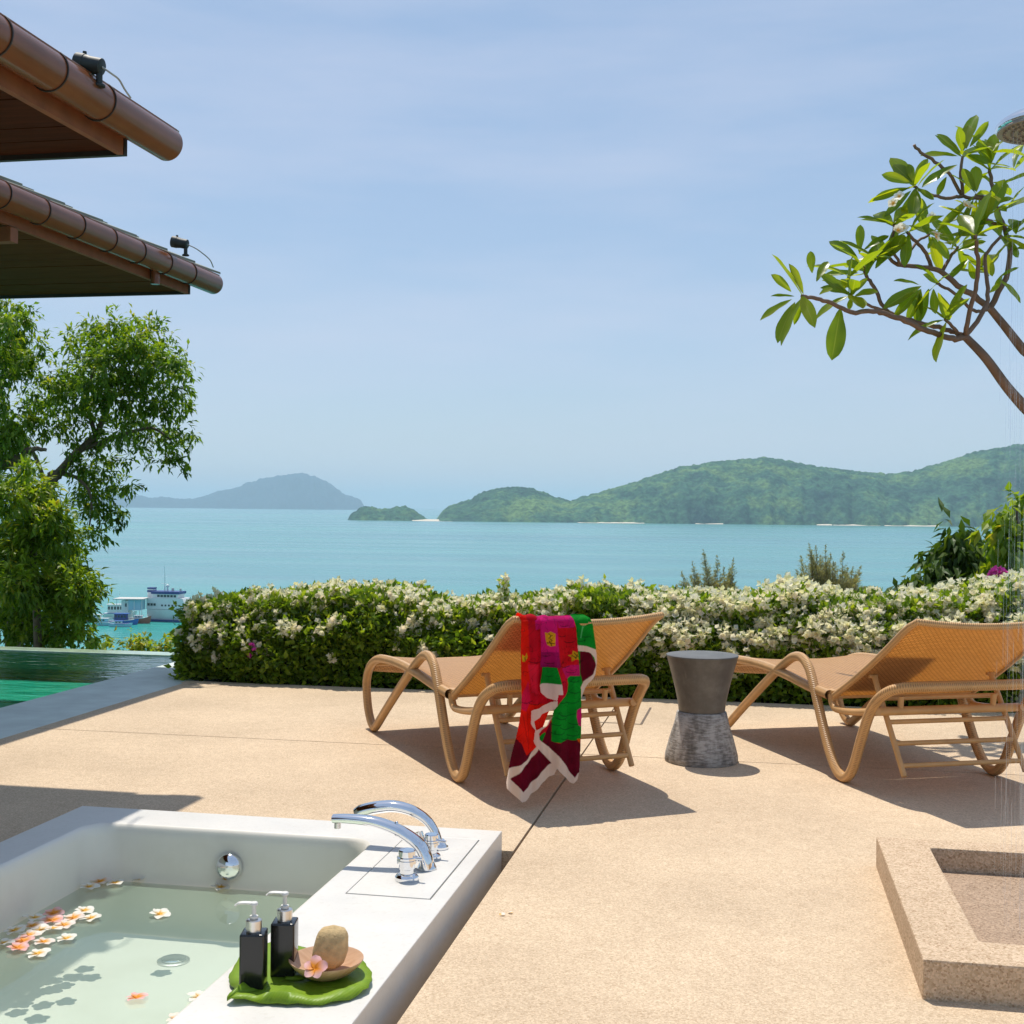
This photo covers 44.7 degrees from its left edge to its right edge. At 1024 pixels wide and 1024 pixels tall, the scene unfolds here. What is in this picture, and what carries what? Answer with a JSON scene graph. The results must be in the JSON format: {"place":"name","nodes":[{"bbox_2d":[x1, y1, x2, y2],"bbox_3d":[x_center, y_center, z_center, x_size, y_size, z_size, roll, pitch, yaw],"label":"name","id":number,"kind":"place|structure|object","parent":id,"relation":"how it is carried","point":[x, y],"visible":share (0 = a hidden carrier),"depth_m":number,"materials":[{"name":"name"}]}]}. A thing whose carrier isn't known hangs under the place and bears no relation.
{"place":"outdoors","nodes":[
{"label":"outdoors","id":0,"kind":"place"},
{"bbox_2d":[0,175,222,298],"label":"pavilion","id":1,"kind":"structure","parent":0,"point":[50,247],"depth_m":8.80,"materials":[{"name":"brown paint"}]},
{"bbox_2d":[170,235,213,267],"bbox_3d":[-2.407,-1.974,9.397,0.346,0.207,0.132,0,0,-27],"label":"spotlight","id":2,"kind":"object","parent":1,"relation":"attached to","point":[176,241],"visible":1,"depth_m":9.32,"materials":[{"name":"black metal"}]},
{"bbox_2d":[64,473,363,509],"bbox_3d":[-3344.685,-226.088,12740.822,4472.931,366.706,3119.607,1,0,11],"label":"island","id":3,"kind":"structure","parent":0,"point":[298,491],"depth_m":11826.98,"materials":[{"name":"blue"}]},
{"bbox_2d":[0,507,991,650],"bbox_3d":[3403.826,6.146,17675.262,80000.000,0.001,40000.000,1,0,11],"label":"sea","id":4,"kind":"structure","parent":0,"point":[193,551],"depth_m":989.43,"materials":[{"name":"liquid"}]},
{"bbox_2d":[93,614,112,621],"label":"long boat","id":5,"kind":"object","parent":4,"relation":"on","point":[97,617],"visible":0.23,"depth_m":368.52,"materials":[{"name":"white paint"}]},
{"bbox_2d":[95,618,114,625],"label":"speed boat","id":6,"kind":"object","parent":4,"relation":"on","point":[104,622],"visible":0.66,"depth_m":358.37,"materials":[{"name":"white paint"}]},
{"bbox_2d":[103,592,136,618],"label":"motor cruiser","id":7,"kind":"object","parent":4,"relation":"on","point":[111,609],"visible":0.48,"depth_m":379.87,"materials":[{"name":"white paint"}]},
{"bbox_2d":[109,620,132,626],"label":"speed boat","id":8,"kind":"object","parent":4,"relation":"on","point":[118,623],"visible":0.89,"depth_m":355.47,"materials":[{"name":"blue paint"}]},
{"bbox_2d":[108,613,138,624],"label":"fishing boat","id":9,"kind":"object","parent":4,"relation":"on","point":[121,616],"visible":0.77,"depth_m":362.30,"materials":[{"name":"blue paint"}]},
{"bbox_2d":[113,597,149,619],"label":"houseboat","id":10,"kind":"object","parent":4,"relation":"on","point":[129,604],"visible":0.83,"depth_m":369.90,"materials":[{"name":"white paint"}]},
{"bbox_2d":[129,615,150,622],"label":"dive boat","id":11,"kind":"object","parent":4,"relation":"on","point":[144,619],"visible":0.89,"depth_m":366.39,"materials":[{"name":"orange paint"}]},
{"bbox_2d":[146,566,189,621],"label":"ferry","id":12,"kind":"object","parent":4,"relation":"on","point":[159,603],"visible":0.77,"depth_m":373.27,"materials":[{"name":"white paint"}]},
{"bbox_2d":[348,505,425,520],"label":"islet","id":13,"kind":"object","parent":4,"relation":"in","point":[401,513],"visible":0.88,"depth_m":3098.67,"materials":[{"name":"green plant"}]},
{"bbox_2d":[0,683,1023,1023],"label":"terrace","id":14,"kind":"structure","parent":0,"point":[652,885],"depth_m":4.82,"materials":[{"name":"beige concrete"}]},
{"bbox_2d":[0,12,182,161],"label":"villa","id":15,"kind":"object","parent":14,"relation":"on","point":[55,104],"visible":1,"depth_m":5.53,"materials":[{"name":"brown paint"}]},
{"bbox_2d":[72,51,131,98],"bbox_3d":[-1.785,-1.927,5.463,0.139,0.156,0.284,1,0,53],"label":"spotlight","id":16,"kind":"object","parent":15,"relation":"on","point":[96,66],"visible":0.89,"depth_m":5.39,"materials":[{"name":"black metal"}]},
{"bbox_2d":[0,646,217,738],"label":"swimming pool","id":17,"kind":"structure","parent":14,"relation":"in","point":[39,687],"depth_m":8.86,"materials":[{"name":"liquid"}]},
{"bbox_2d":[0,806,501,1023],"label":"bathtub","id":18,"kind":"object","parent":14,"relation":"on","point":[324,873],"visible":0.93,"depth_m":4.08,"materials":[{"name":"white ceramic"}]},
{"bbox_2d":[0,938,14,944],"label":"frangipani flower","id":19,"kind":"object","parent":18,"relation":"on","point":[4,941],"visible":1,"depth_m":3.74,"materials":[{"name":"white plant"}]},
{"bbox_2d":[3,924,25,934],"bbox_3d":[-1.530,1.286,3.838,0.073,0.009,0.070,-4,5,28],"label":"frangipani flower","id":20,"kind":"object","parent":18,"relation":"on","point":[18,928],"visible":1,"depth_m":3.84,"materials":[{"name":"white plant"}]},
{"bbox_2d":[7,942,28,950],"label":"frangipani flower","id":21,"kind":"object","parent":18,"relation":"on","point":[19,946],"visible":1,"depth_m":3.69,"materials":[{"name":"pink plant"}]},
{"bbox_2d":[14,935,34,942],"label":"frangipani flower","id":22,"kind":"object","parent":18,"relation":"on","point":[22,939],"visible":1,"depth_m":3.76,"materials":[{"name":"pink plant"}]},
{"bbox_2d":[17,929,41,937],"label":"frangipani flower","id":23,"kind":"object","parent":18,"relation":"on","point":[30,932],"visible":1,"depth_m":3.81,"materials":[{"name":"white plant"}]},
{"bbox_2d":[22,913,45,920],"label":"frangipani flower","id":24,"kind":"object","parent":18,"relation":"on","point":[37,916],"visible":1,"depth_m":3.96,"materials":[{"name":"white plant"}]},
{"bbox_2d":[25,921,43,927],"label":"frangipani flower","id":25,"kind":"object","parent":18,"relation":"on","point":[36,924],"visible":1,"depth_m":3.89,"materials":[{"name":"white plant"}]},
{"bbox_2d":[27,948,50,957],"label":"frangipani flower","id":26,"kind":"object","parent":18,"relation":"on","point":[40,952],"visible":1,"depth_m":3.65,"materials":[{"name":"white plant"}]},
{"bbox_2d":[31,923,51,932],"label":"frangipani flower","id":27,"kind":"object","parent":18,"relation":"on","point":[44,925],"visible":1,"depth_m":3.85,"materials":[{"name":"white plant"}]},
{"bbox_2d":[33,937,54,944],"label":"frangipani flower","id":28,"kind":"object","parent":18,"relation":"on","point":[44,940],"visible":1,"depth_m":3.75,"materials":[{"name":"white plant"}]},
{"bbox_2d":[40,915,62,922],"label":"frangipani flower","id":29,"kind":"object","parent":18,"relation":"on","point":[57,918],"visible":1,"depth_m":3.94,"materials":[{"name":"pink plant"}]},
{"bbox_2d":[40,925,62,929],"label":"frangipani flower","id":30,"kind":"object","parent":18,"relation":"on","point":[57,927],"visible":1,"depth_m":3.85,"materials":[{"name":"white plant"}]},
{"bbox_2d":[42,907,64,915],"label":"frangipani flower","id":31,"kind":"object","parent":18,"relation":"on","point":[54,911],"visible":1,"depth_m":4.01,"materials":[{"name":"pink plant"}]},
{"bbox_2d":[55,920,75,927],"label":"frangipani flower","id":32,"kind":"object","parent":18,"relation":"on","point":[66,923],"visible":1,"depth_m":3.90,"materials":[{"name":"white plant"}]},
{"bbox_2d":[57,933,76,941],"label":"frangipani flower","id":33,"kind":"object","parent":18,"relation":"on","point":[66,936],"visible":1,"depth_m":3.78,"materials":[{"name":"white plant"}]},
{"bbox_2d":[63,910,84,920],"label":"frangipani flower","id":34,"kind":"object","parent":18,"relation":"on","point":[75,915],"visible":1,"depth_m":3.97,"materials":[{"name":"white plant"}]},
{"bbox_2d":[74,906,94,912],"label":"frangipani flower","id":35,"kind":"object","parent":18,"relation":"on","point":[88,909],"visible":1,"depth_m":4.04,"materials":[{"name":"white plant"}]},
{"bbox_2d":[80,883,99,889],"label":"frangipani flower","id":36,"kind":"object","parent":18,"relation":"on","point":[89,886],"visible":1,"depth_m":4.29,"materials":[{"name":"white plant"}]},
{"bbox_2d":[79,912,101,921],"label":"frangipani flower","id":37,"kind":"object","parent":18,"relation":"on","point":[94,915],"visible":1,"depth_m":3.96,"materials":[{"name":"white plant"}]},
{"bbox_2d":[91,877,111,883],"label":"frangipani flower","id":38,"kind":"object","parent":18,"relation":"on","point":[103,880],"visible":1,"depth_m":4.34,"materials":[{"name":"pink plant"}]},
{"bbox_2d":[106,879,123,885],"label":"frangipani flower","id":39,"kind":"object","parent":18,"relation":"on","point":[119,881],"visible":1,"depth_m":4.33,"materials":[{"name":"white plant"}]},
{"bbox_2d":[127,992,147,1000],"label":"frangipani flower","id":40,"kind":"object","parent":18,"relation":"on","point":[134,995],"visible":1,"depth_m":3.33,"materials":[{"name":"pink plant"}]},
{"bbox_2d":[149,908,170,918],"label":"frangipani flower","id":41,"kind":"object","parent":18,"relation":"on","point":[162,912],"visible":1,"depth_m":4.01,"materials":[{"name":"white plant"}]},
{"bbox_2d":[166,1012,178,1020],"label":"frangipani flower","id":42,"kind":"object","parent":18,"relation":"on","point":[172,1015],"visible":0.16,"depth_m":3.20,"materials":[{"name":"white plant"}]},
{"bbox_2d":[187,990,202,1000],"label":"frangipani flower","id":43,"kind":"object","parent":18,"relation":"on","point":[197,993],"visible":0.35,"depth_m":3.34,"materials":[{"name":"white plant"}]},
{"bbox_2d":[211,883,229,889],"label":"frangipani flower","id":44,"kind":"object","parent":18,"relation":"on","point":[218,886],"visible":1,"depth_m":4.29,"materials":[{"name":"white plant"}]},
{"bbox_2d":[227,942,371,1004],"bbox_3d":[-0.504,1.098,2.983,0.373,0.026,0.394,1,0,11],"label":"banana leaf","id":45,"kind":"object","parent":18,"relation":"on","point":[297,987],"visible":0.52,"depth_m":2.88,"materials":[{"name":"green plant"}]},
{"bbox_2d":[234,901,267,989],"bbox_3d":[-0.612,1.008,2.910,0.074,0.198,0.057,1,0,-1],"label":"pump bottle","id":46,"kind":"object","parent":45,"relation":"on","point":[253,956],"visible":0.97,"depth_m":2.88,"materials":[{"name":"plastic"}]},
{"bbox_2d":[266,891,297,976],"bbox_3d":[-0.554,1.008,2.988,0.074,0.198,0.057,1,0,1],"label":"pump bottle","id":47,"kind":"object","parent":45,"relation":"on","point":[284,938],"visible":0.97,"depth_m":2.96,"materials":[{"name":"plastic"}]},
{"bbox_2d":[289,946,363,981],"bbox_3d":[-0.443,1.085,2.969,0.177,0.044,0.177,1,0,11],"label":"soap dish","id":48,"kind":"object","parent":45,"relation":"on","point":[354,958],"visible":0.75,"depth_m":2.98,"materials":[{"name":"ceramic"}]},
{"bbox_2d":[304,955,327,977],"bbox_3d":[-0.455,1.055,2.889,0.055,0.007,0.058,-5,43,-3],"label":"frangipani flower","id":49,"kind":"object","parent":48,"relation":"on","point":[315,966],"visible":1,"depth_m":2.89,"materials":[{"name":"pink plant"}]},
{"bbox_2d":[312,925,347,969],"bbox_3d":[-0.436,1.044,2.986,0.085,0.102,0.064,1,0,11],"label":"loofah","id":50,"kind":"object","parent":48,"relation":"in","point":[330,947],"visible":0.85,"depth_m":2.96,"materials":[{"name":"beige"}]},
{"bbox_2d":[331,814,436,870],"bbox_3d":[-0.401,1.034,3.912,0.339,0.158,0.068,1,0,11],"label":"bath spout","id":51,"kind":"object","parent":18,"relation":"on","point":[415,841],"visible":0.98,"depth_m":3.89,"materials":[{"name":"silver metal"}]},
{"bbox_2d":[353,800,447,856],"bbox_3d":[-0.381,1.036,4.083,0.324,0.151,0.178,1,0,11],"label":"bath spout","id":52,"kind":"object","parent":18,"relation":"on","point":[395,806],"visible":0.68,"depth_m":4.12,"materials":[{"name":"silver metal"}]},
{"bbox_2d":[395,847,422,882],"bbox_3d":[-0.317,1.067,3.766,0.072,0.091,0.077,0,0,-35],"label":"tap valve","id":53,"kind":"object","parent":18,"relation":"on","point":[407,858],"visible":1,"depth_m":3.75,"materials":[{"name":"silver metal"}]},
{"bbox_2d":[424,832,446,859],"bbox_3d":[-0.250,1.074,4.002,0.081,0.077,0.061,1,0,11],"label":"tap valve","id":54,"kind":"object","parent":18,"relation":"on","point":[432,841],"visible":0.71,"depth_m":3.99,"materials":[{"name":"silver metal"}]},
{"bbox_2d":[362,612,663,782],"bbox_3d":[-0.065,0.794,6.008,0.795,0.769,2.024,0,0,-23],"label":"sun lounger","id":55,"kind":"object","parent":14,"relation":"on","point":[492,674],"visible":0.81,"depth_m":5.43,"materials":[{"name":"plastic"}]},
{"bbox_2d":[506,612,596,801],"bbox_3d":[0.123,0.776,5.097,0.388,0.748,0.341,0,0,-21],"label":"beach towel","id":56,"kind":"object","parent":55,"relation":"on","point":[558,661],"visible":1,"depth_m":4.97,"materials":[{"name":"fabric"}]},
{"bbox_2d":[181,681,1015,715],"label":"kerb","id":57,"kind":"structure","parent":14,"relation":"on","point":[583,697],"depth_m":8.10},
{"bbox_2d":[665,650,738,767],"bbox_3d":[0.906,0.934,5.948,0.348,0.508,0.348,1,0,11],"label":"side table","id":58,"kind":"object","parent":14,"relation":"on","point":[701,736],"visible":1,"depth_m":5.83,"materials":[{"name":"grey stone"}]},
{"bbox_2d":[728,619,1023,782],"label":"sun lounger","id":59,"kind":"object","parent":14,"relation":"on","point":[924,659],"visible":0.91,"depth_m":5.40,"materials":[{"name":"plastic"}]},
{"bbox_2d":[876,837,1023,1007],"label":"shower tray","id":60,"kind":"object","parent":14,"relation":"on","point":[957,908],"visible":1,"depth_m":3.52,"materials":[{"name":"beige stone"}]},
{"bbox_2d":[0,0,1023,507],"label":"sky","id":61,"kind":"structure","parent":0,"point":[461,250],"materials":[{"name":"blue"}]},
{"bbox_2d":[412,519,938,525],"bbox_3d":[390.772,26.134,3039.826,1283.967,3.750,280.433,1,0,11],"label":"beach","id":62,"kind":"structure","parent":0,"point":[695,523],"depth_m":3010.59,"materials":[{"name":"beige sand"}]},
{"bbox_2d":[437,444,1023,526],"bbox_3d":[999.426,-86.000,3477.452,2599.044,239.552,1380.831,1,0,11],"label":"island","id":63,"kind":"structure","parent":0,"point":[763,490],"depth_m":3131.29,"materials":[{"name":"green plant"}]},
{"bbox_2d":[995,108,1023,144],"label":"overhead shower","id":64,"kind":"object","parent":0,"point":[1009,129],"visible":1,"depth_m":3.52,"materials":[{"name":"silver metal"}]},
{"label":"hillside","id":65,"kind":"structure","parent":0,"visible":0},
{"bbox_2d":[0,299,63,474],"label":"broadleaf tree","id":66,"kind":"object","parent":65,"relation":"on","point":[17,359],"visible":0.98,"depth_m":15.84,"materials":[{"name":"green plant"}]},
{"bbox_2d":[0,448,114,649],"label":"leafy shrub","id":67,"kind":"object","parent":65,"relation":"on","point":[34,528],"visible":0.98,"depth_m":14.22,"materials":[{"name":"green plant"}]},
{"bbox_2d":[85,625,116,649],"bbox_3d":[-6.001,3.747,17.978,0.495,4.256,1.036,0,0,-25],"label":"bush","id":68,"kind":"object","parent":65,"relation":"on","point":[109,645],"visible":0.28,"depth_m":17.93,"materials":[{"name":"green plant"}]},
{"bbox_2d":[5,303,203,646],"bbox_3d":[-5.698,1.401,17.043,3.603,8.689,2.281,1,0,11],"label":"broadleaf tree","id":69,"kind":"object","parent":65,"relation":"on","point":[98,362],"visible":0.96,"depth_m":16.64,"materials":[{"name":"green plant"}]},
{"bbox_2d":[116,628,156,651],"bbox_3d":[-5.694,3.798,18.862,0.739,4.162,0.794,1,0,35],"label":"bush","id":70,"kind":"object","parent":65,"relation":"on","point":[139,642],"visible":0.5,"depth_m":18.78,"materials":[{"name":"green plant"}]},
{"bbox_2d":[144,628,176,651],"bbox_3d":[-5.033,3.795,17.963,0.647,4.178,0.794,1,0,-14],"label":"bush","id":71,"kind":"object","parent":65,"relation":"on","point":[167,646],"visible":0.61,"depth_m":17.91,"materials":[{"name":"green plant"}]},
{"bbox_2d":[675,549,737,592],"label":"casuarina tree","id":72,"kind":"object","parent":65,"relation":"on","point":[728,582],"visible":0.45,"depth_m":41.73,"materials":[{"name":"green plant"}]},
{"bbox_2d":[794,543,865,590],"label":"casuarina tree","id":73,"kind":"object","parent":65,"relation":"on","point":[821,574],"visible":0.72,"depth_m":41.66,"materials":[{"name":"green plant"}]},
{"bbox_2d":[876,497,988,592],"bbox_3d":[4.115,2.033,11.477,1.707,4.343,1.340,0,0,-40],"label":"mango bush","id":74,"kind":"object","parent":65,"relation":"on","point":[956,555],"visible":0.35,"depth_m":11.26,"materials":[{"name":"green plant"}]},
{"bbox_2d":[966,481,1023,579],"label":"climbing shrub","id":75,"kind":"object","parent":65,"relation":"on","point":[1003,545],"visible":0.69,"depth_m":10.17,"materials":[{"name":"green plant"}]},
{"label":"planting bed","id":76,"kind":"structure","parent":0,"visible":0},
{"bbox_2d":[163,568,1023,712],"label":"bougainvillea hedge","id":77,"kind":"object","parent":76,"relation":"on","point":[338,632],"visible":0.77,"depth_m":8.20,"materials":[{"name":"green plant"}]},
{"bbox_2d":[987,565,1009,578],"bbox_3d":[3.223,0.504,8.252,0.156,0.307,0.080,1,0,0],"label":"pink bougainvillea","id":78,"kind":"object","parent":77,"relation":"on","point":[995,570],"visible":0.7,"depth_m":8.24,"materials":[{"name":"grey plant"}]},
{"bbox_2d":[760,115,1023,413],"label":"frangipani tree","id":79,"kind":"object","parent":76,"relation":"on","point":[912,299],"visible":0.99,"depth_m":7.38,"materials":[{"name":"green plant"}]}
]}

